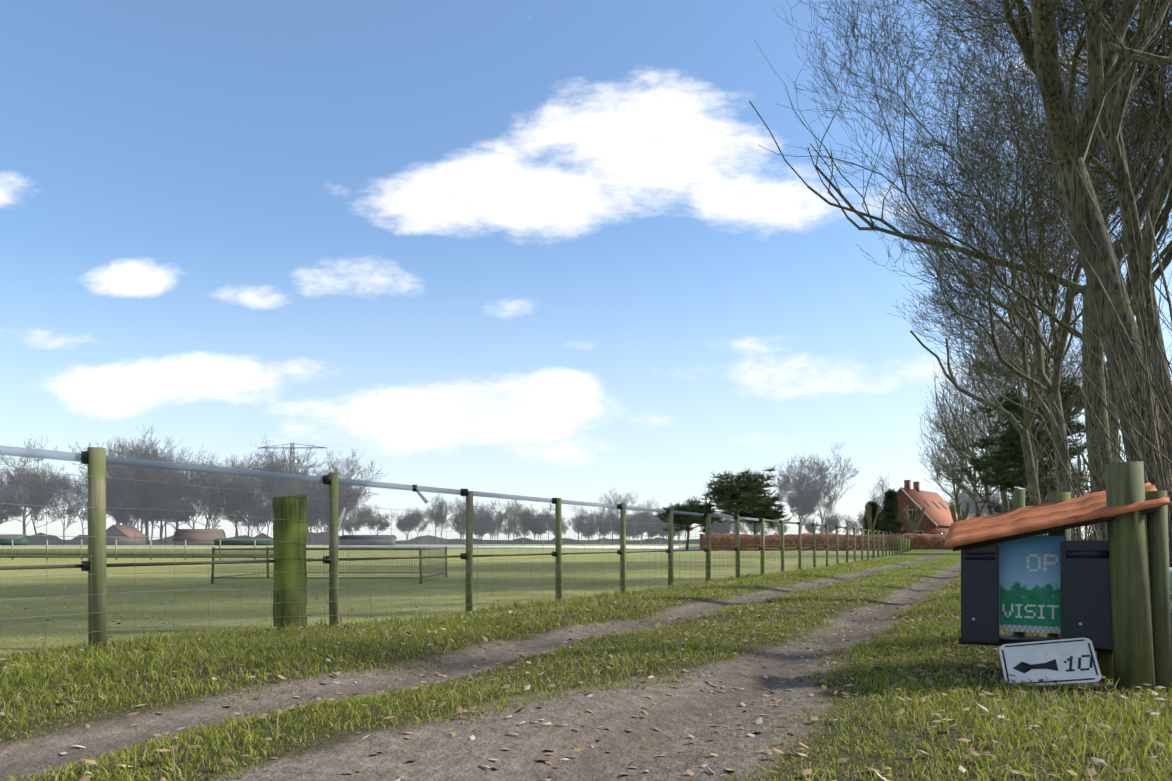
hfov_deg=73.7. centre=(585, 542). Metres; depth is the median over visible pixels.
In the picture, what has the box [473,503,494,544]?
tree
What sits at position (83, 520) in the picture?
tree
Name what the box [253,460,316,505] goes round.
tree
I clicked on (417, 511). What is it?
tree
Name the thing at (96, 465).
fence posts
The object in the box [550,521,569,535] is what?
tree
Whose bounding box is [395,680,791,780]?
wood chips
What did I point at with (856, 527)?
tree
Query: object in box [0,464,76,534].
tree
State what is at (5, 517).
tree
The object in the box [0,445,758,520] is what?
fence tape
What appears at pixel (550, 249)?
sky
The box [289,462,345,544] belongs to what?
tree
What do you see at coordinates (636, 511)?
tree
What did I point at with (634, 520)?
tree
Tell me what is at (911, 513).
farmhouse windows
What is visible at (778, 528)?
tree
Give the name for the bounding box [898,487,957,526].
farmhouse roof
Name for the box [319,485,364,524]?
tree
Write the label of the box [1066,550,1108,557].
mailbox flap
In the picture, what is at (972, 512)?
tree
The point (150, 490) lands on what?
tree
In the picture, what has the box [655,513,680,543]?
tree
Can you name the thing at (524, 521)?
tree
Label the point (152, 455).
tree
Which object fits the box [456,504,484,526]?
tree
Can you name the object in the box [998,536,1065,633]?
painted sign panel
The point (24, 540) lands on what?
farm shed walls
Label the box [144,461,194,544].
tree
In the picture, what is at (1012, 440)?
pine needle tufts
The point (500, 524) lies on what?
tree
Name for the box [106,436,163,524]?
tree
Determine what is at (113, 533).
farm house walls
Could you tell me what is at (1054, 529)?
plank underside
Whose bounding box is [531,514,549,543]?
tree
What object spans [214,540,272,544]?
farm shed walls
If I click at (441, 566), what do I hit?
pen netting
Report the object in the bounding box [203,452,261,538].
tree
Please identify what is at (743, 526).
tree
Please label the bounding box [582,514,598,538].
tree
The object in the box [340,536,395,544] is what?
farm shed walls
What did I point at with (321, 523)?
tree
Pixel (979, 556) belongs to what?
mailbox flap
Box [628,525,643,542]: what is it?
tree
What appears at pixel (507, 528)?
tree
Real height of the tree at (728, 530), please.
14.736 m
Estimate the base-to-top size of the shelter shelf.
0.030 m
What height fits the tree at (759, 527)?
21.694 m
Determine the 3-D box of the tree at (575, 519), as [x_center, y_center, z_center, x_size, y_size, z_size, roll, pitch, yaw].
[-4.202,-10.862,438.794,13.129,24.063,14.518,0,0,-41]
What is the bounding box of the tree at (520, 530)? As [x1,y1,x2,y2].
[515,527,528,543]
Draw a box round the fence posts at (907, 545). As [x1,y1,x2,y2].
[872,530,909,557]
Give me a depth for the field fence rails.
119.92 m
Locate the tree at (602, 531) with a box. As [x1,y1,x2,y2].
[597,518,613,537]
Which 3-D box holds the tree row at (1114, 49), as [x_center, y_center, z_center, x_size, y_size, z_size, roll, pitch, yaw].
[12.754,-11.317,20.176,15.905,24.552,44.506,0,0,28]
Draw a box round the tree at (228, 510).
[202,474,264,538]
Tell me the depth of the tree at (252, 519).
303.67 m
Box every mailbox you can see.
[961,543,999,641]
[1057,541,1112,648]
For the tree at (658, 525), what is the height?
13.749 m
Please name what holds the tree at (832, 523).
on the ground at (436, 752)
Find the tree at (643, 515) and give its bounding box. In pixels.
[636,512,650,536]
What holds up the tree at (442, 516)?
on the ground at (436, 752)
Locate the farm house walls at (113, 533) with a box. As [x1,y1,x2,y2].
[106,525,145,544]
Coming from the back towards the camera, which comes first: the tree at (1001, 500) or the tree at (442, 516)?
the tree at (442, 516)
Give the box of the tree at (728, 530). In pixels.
[721,518,733,533]
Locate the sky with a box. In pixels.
[0,0,1171,540]
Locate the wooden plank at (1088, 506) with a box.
[944,483,1169,548]
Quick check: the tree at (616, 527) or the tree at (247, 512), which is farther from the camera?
the tree at (616, 527)
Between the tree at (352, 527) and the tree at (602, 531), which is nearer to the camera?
the tree at (352, 527)
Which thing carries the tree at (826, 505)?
on the ground at (436, 752)
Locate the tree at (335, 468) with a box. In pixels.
[319,449,388,534]
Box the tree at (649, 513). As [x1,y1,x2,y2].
[638,498,659,543]
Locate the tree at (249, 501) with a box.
[220,434,333,518]
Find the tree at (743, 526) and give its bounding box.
[740,522,748,533]
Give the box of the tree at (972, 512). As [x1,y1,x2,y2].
[953,489,988,518]
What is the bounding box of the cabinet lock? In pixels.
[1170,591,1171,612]
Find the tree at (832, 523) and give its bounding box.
[817,515,840,533]
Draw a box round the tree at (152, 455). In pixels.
[92,424,184,531]
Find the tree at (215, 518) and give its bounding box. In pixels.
[195,481,223,528]
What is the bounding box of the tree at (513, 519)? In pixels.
[488,500,526,544]
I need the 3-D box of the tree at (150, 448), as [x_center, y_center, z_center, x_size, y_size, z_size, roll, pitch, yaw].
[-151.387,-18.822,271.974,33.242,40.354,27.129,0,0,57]
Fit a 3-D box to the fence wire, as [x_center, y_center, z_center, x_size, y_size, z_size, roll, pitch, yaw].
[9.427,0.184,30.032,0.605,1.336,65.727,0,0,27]
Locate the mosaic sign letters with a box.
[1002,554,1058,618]
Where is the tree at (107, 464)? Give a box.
[69,437,173,524]
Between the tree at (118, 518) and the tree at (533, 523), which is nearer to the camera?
the tree at (118, 518)
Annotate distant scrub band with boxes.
[29,531,1087,544]
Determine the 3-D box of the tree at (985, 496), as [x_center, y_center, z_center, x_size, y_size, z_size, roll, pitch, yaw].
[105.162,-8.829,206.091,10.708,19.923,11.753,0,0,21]
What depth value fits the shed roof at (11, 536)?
232.94 m
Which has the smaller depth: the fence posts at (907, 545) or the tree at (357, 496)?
the fence posts at (907, 545)
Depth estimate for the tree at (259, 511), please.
295.65 m
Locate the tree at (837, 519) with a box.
[829,510,843,531]
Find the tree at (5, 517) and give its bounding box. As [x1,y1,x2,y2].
[0,486,13,523]
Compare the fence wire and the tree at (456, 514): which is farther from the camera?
the tree at (456, 514)
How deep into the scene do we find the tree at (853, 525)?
432.49 m
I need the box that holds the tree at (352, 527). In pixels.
[341,509,369,534]
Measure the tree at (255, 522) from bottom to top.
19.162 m
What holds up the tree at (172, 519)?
on the ground at (436, 752)
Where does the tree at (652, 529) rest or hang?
on the ground at (436, 752)
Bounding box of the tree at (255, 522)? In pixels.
[250,516,263,531]
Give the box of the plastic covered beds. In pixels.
[339,546,699,548]
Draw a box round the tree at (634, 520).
[626,512,644,538]
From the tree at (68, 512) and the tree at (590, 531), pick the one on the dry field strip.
the tree at (68, 512)
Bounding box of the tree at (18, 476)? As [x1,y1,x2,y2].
[0,435,58,534]
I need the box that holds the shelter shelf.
[959,635,1112,651]
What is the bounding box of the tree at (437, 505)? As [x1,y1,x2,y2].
[424,494,451,544]
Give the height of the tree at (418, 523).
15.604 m
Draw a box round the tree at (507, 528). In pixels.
[503,514,513,538]
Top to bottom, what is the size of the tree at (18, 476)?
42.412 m
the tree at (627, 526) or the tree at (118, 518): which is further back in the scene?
the tree at (627, 526)
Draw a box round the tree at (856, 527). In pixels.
[849,520,860,534]
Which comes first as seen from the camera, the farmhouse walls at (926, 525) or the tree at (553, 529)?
the farmhouse walls at (926, 525)
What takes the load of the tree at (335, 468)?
on the ground at (436, 752)
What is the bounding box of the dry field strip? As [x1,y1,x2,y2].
[0,544,503,548]
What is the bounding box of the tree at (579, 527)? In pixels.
[576,516,585,543]
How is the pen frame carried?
on the ground at (436, 752)
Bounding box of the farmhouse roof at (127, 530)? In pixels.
[108,525,146,536]
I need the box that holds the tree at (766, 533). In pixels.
[759,523,777,534]
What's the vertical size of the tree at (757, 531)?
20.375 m
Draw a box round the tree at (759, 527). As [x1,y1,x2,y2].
[745,521,765,532]
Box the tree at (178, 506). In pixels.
[149,445,260,528]
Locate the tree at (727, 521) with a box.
[719,518,732,531]
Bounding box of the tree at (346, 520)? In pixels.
[323,517,347,531]
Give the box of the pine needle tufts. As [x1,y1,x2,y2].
[955,373,1090,512]
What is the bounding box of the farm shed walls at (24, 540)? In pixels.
[0,536,29,544]
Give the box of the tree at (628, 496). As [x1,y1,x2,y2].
[590,488,639,544]
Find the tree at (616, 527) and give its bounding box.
[608,516,627,537]
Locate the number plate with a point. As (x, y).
(1061, 653)
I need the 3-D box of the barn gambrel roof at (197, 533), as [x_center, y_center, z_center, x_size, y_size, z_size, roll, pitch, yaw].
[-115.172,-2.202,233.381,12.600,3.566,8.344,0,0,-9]
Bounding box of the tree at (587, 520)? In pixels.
[581,516,597,543]
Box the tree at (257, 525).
[245,509,272,533]
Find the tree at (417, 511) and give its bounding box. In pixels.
[395,506,426,543]
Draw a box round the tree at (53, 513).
[1,465,82,533]
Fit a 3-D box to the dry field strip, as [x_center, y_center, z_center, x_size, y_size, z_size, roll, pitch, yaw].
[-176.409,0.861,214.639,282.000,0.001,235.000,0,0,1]
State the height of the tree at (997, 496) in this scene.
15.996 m
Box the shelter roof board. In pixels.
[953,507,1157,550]
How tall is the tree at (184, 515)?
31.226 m
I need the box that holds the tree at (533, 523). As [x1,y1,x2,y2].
[526,513,548,543]
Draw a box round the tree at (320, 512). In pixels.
[304,475,372,529]
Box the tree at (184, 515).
[173,459,227,528]
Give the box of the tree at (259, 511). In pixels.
[251,478,270,534]
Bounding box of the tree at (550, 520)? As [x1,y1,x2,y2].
[540,503,554,543]
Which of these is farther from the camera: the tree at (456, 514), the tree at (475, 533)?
the tree at (456, 514)
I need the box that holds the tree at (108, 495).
[106,447,174,524]
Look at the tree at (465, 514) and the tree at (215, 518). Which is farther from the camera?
the tree at (465, 514)
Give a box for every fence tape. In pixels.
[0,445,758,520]
[0,519,901,569]
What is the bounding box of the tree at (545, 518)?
[534,509,549,536]
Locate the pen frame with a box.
[211,547,447,583]
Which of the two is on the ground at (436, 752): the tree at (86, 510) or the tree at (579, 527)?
the tree at (579, 527)
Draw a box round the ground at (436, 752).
[0,544,1171,780]
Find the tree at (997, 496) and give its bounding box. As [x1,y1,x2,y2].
[982,489,1001,515]
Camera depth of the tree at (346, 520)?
317.60 m
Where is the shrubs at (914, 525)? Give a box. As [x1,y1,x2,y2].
[865,502,1046,535]
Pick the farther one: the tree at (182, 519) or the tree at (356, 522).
the tree at (356, 522)
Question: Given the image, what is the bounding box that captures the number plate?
[999,638,1100,685]
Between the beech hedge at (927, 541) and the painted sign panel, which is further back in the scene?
the beech hedge at (927, 541)
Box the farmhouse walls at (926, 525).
[880,489,948,534]
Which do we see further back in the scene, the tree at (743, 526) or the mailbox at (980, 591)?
the tree at (743, 526)
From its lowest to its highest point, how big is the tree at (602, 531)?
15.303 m
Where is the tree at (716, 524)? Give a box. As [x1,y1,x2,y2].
[711,519,724,533]
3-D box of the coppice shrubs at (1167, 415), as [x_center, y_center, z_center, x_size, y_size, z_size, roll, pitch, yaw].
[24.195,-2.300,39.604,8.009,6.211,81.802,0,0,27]
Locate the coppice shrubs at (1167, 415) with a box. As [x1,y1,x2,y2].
[933,107,1171,566]
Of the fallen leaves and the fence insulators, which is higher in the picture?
the fence insulators
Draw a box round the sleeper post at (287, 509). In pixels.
[272,494,306,629]
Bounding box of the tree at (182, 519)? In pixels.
[164,482,201,530]
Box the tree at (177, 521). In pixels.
[138,457,213,529]
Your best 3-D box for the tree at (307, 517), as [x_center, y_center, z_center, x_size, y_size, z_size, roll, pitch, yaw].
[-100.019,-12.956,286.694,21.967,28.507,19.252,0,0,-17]
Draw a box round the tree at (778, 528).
[768,519,788,534]
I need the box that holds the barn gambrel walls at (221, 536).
[174,531,224,544]
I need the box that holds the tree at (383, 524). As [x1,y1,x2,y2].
[353,503,390,534]
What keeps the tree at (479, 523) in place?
on the ground at (436, 752)
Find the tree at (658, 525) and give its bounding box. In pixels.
[645,515,674,536]
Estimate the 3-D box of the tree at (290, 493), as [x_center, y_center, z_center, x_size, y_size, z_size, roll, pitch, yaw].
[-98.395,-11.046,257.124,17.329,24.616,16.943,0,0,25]
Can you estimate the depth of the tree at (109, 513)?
275.86 m
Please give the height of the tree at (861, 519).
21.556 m
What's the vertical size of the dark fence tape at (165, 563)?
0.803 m
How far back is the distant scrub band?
328.19 m
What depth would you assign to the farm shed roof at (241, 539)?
226.11 m
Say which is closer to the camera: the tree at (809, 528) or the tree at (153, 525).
the tree at (153, 525)
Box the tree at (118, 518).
[106,480,144,525]
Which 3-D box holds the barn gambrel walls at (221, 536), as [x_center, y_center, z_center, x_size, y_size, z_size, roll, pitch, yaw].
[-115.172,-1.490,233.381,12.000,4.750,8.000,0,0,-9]
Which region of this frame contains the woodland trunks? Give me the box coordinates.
[971,422,1120,538]
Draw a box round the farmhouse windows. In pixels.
[909,500,947,533]
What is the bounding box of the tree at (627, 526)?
[614,515,632,543]
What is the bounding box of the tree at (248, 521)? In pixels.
[226,454,286,535]
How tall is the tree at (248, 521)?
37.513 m
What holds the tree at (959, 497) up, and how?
on the ground at (436, 752)
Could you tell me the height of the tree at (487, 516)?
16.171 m
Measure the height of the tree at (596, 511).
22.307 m
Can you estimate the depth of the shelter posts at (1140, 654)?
3.84 m
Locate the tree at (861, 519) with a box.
[856,510,865,526]
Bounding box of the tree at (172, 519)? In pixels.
[150,510,188,544]
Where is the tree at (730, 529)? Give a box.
[716,511,742,533]
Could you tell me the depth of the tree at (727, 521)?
430.85 m
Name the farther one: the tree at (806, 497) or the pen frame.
the tree at (806, 497)
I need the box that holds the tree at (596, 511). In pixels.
[592,510,614,539]
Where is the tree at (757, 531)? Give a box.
[743,521,759,533]
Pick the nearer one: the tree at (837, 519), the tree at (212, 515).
the tree at (212, 515)
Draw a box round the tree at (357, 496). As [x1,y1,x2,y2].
[317,471,378,524]
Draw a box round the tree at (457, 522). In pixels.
[446,496,485,543]
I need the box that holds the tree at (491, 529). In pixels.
[486,523,498,543]
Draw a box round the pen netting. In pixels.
[214,549,445,582]
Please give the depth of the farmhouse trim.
111.69 m
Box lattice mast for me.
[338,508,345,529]
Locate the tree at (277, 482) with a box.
[256,450,328,518]
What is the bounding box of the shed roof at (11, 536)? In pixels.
[0,535,30,538]
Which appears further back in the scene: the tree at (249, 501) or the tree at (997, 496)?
the tree at (249, 501)
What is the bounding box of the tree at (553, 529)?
[546,516,565,536]
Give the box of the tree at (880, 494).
[868,469,893,509]
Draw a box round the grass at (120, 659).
[0,557,1171,780]
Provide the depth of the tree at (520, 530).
466.85 m
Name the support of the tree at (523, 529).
on the ground at (436, 752)
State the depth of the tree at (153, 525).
277.82 m
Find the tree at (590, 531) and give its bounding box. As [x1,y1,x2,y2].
[580,521,597,542]
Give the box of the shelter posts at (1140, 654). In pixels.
[1013,461,1171,692]
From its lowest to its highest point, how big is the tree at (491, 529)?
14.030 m
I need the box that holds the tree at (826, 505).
[781,442,859,532]
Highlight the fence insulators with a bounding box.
[81,451,902,570]
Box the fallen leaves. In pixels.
[0,576,1171,780]
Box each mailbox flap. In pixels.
[965,553,994,559]
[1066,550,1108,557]
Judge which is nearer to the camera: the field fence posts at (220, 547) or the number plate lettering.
the number plate lettering
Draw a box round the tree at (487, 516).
[479,507,504,544]
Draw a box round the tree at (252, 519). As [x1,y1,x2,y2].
[235,499,264,535]
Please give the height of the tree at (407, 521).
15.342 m
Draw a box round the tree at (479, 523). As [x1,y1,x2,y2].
[473,517,480,543]
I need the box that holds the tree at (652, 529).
[641,519,659,539]
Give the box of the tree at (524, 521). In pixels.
[516,507,537,543]
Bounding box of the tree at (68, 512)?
[25,466,85,544]
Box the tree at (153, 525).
[149,473,179,539]
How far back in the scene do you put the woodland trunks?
106.18 m
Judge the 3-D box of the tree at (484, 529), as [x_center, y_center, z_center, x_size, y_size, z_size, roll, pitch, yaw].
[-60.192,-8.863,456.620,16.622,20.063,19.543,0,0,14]
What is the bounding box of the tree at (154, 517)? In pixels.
[113,483,164,544]
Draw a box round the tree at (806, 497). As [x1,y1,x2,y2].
[771,456,844,531]
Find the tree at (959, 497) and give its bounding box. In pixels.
[935,481,983,518]
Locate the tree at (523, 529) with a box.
[517,518,529,537]
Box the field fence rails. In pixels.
[465,540,699,540]
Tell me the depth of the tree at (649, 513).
422.75 m
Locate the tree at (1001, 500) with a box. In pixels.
[995,488,1018,513]
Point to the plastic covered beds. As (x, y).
(573, 547)
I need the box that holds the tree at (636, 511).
[632,504,651,543]
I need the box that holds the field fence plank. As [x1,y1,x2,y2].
[0,549,273,557]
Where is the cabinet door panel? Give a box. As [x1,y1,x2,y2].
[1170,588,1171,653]
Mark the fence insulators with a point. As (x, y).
(85, 460)
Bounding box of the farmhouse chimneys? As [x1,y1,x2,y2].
[904,480,919,491]
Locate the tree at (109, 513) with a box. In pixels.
[77,467,139,524]
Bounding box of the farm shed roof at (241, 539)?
[213,539,272,540]
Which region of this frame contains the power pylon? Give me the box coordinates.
[258,443,326,483]
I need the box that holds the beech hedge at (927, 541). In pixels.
[700,533,952,550]
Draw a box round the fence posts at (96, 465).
[87,447,868,647]
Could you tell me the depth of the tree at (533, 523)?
419.36 m
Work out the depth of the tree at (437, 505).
322.99 m
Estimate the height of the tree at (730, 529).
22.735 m
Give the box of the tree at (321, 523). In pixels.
[308,519,328,531]
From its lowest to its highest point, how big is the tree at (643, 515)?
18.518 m
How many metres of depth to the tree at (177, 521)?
270.30 m
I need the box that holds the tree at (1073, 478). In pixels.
[1028,461,1089,502]
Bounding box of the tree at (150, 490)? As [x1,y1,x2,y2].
[113,455,202,544]
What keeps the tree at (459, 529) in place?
on the ground at (436, 752)
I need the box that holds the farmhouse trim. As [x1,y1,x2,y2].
[880,487,937,526]
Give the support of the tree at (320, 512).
on the ground at (436, 752)
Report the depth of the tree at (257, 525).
308.80 m
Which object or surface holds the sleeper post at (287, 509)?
on the ground at (436, 752)
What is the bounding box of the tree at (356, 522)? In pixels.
[345,500,365,533]
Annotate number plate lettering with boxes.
[1002,639,1097,683]
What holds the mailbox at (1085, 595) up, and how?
on the shelter posts at (1140, 654)
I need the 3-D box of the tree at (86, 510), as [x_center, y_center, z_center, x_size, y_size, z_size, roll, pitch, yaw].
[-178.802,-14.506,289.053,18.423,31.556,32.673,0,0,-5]
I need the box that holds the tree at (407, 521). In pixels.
[389,511,416,541]
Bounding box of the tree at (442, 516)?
[427,501,456,544]
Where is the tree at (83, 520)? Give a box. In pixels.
[49,469,113,534]
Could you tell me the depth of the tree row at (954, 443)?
50.06 m
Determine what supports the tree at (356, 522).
on the ground at (436, 752)
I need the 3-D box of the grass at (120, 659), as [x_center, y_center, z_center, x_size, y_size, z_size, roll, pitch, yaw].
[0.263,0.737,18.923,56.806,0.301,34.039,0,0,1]
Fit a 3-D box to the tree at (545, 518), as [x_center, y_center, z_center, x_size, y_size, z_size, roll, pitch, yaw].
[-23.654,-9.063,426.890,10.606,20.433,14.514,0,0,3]
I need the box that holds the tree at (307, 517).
[302,472,326,532]
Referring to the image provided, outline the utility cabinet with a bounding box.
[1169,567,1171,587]
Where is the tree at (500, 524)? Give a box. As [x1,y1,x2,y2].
[492,511,509,543]
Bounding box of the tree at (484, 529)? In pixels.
[473,515,496,543]
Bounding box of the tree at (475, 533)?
[465,521,486,543]
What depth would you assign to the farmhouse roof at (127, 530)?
241.38 m
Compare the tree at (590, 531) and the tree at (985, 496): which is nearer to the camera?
the tree at (985, 496)
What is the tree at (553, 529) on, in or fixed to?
on the ground at (436, 752)
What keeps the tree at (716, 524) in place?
on the ground at (436, 752)
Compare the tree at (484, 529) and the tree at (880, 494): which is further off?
the tree at (484, 529)
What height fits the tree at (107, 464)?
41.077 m
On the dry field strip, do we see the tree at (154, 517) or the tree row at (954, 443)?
the tree at (154, 517)
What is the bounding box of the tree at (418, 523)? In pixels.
[402,510,429,544]
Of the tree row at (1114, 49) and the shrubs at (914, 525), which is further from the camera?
the shrubs at (914, 525)
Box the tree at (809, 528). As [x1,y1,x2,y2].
[801,516,819,533]
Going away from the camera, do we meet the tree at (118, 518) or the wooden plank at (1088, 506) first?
the wooden plank at (1088, 506)
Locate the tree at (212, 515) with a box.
[194,463,230,528]
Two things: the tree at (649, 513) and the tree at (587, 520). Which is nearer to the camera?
the tree at (587, 520)
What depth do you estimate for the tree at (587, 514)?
444.72 m
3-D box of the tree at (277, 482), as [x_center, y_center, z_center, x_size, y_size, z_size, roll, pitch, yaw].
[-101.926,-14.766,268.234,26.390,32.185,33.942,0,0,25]
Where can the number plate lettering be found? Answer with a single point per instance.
(1023, 667)
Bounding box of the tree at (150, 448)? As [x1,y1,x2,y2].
[106,436,196,543]
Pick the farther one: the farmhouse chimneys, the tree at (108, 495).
the tree at (108, 495)
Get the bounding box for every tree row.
[749,0,1171,566]
[910,57,1169,535]
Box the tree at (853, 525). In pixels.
[838,514,859,533]
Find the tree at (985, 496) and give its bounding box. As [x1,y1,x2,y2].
[970,485,1000,515]
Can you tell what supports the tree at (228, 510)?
on the dry field strip
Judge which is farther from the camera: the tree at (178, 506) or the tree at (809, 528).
the tree at (809, 528)
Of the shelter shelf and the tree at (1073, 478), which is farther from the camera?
the tree at (1073, 478)
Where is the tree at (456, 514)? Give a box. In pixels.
[453,510,465,538]
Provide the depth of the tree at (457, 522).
327.07 m
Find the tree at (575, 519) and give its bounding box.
[565,505,587,543]
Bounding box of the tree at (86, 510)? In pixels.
[69,469,107,520]
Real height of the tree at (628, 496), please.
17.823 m
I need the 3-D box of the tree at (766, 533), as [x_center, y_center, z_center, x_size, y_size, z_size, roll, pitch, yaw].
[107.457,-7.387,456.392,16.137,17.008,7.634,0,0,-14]
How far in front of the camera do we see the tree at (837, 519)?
432.73 m
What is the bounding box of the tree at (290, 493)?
[257,472,319,521]
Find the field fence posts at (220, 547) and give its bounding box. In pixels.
[12,540,699,559]
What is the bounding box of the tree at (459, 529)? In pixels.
[448,520,465,538]
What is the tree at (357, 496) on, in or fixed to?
on the dry field strip
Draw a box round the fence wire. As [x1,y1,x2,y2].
[0,469,903,653]
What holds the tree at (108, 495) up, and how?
on the dry field strip
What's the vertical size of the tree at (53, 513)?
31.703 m
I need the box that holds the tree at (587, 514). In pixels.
[580,509,601,541]
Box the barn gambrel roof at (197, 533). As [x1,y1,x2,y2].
[172,529,225,540]

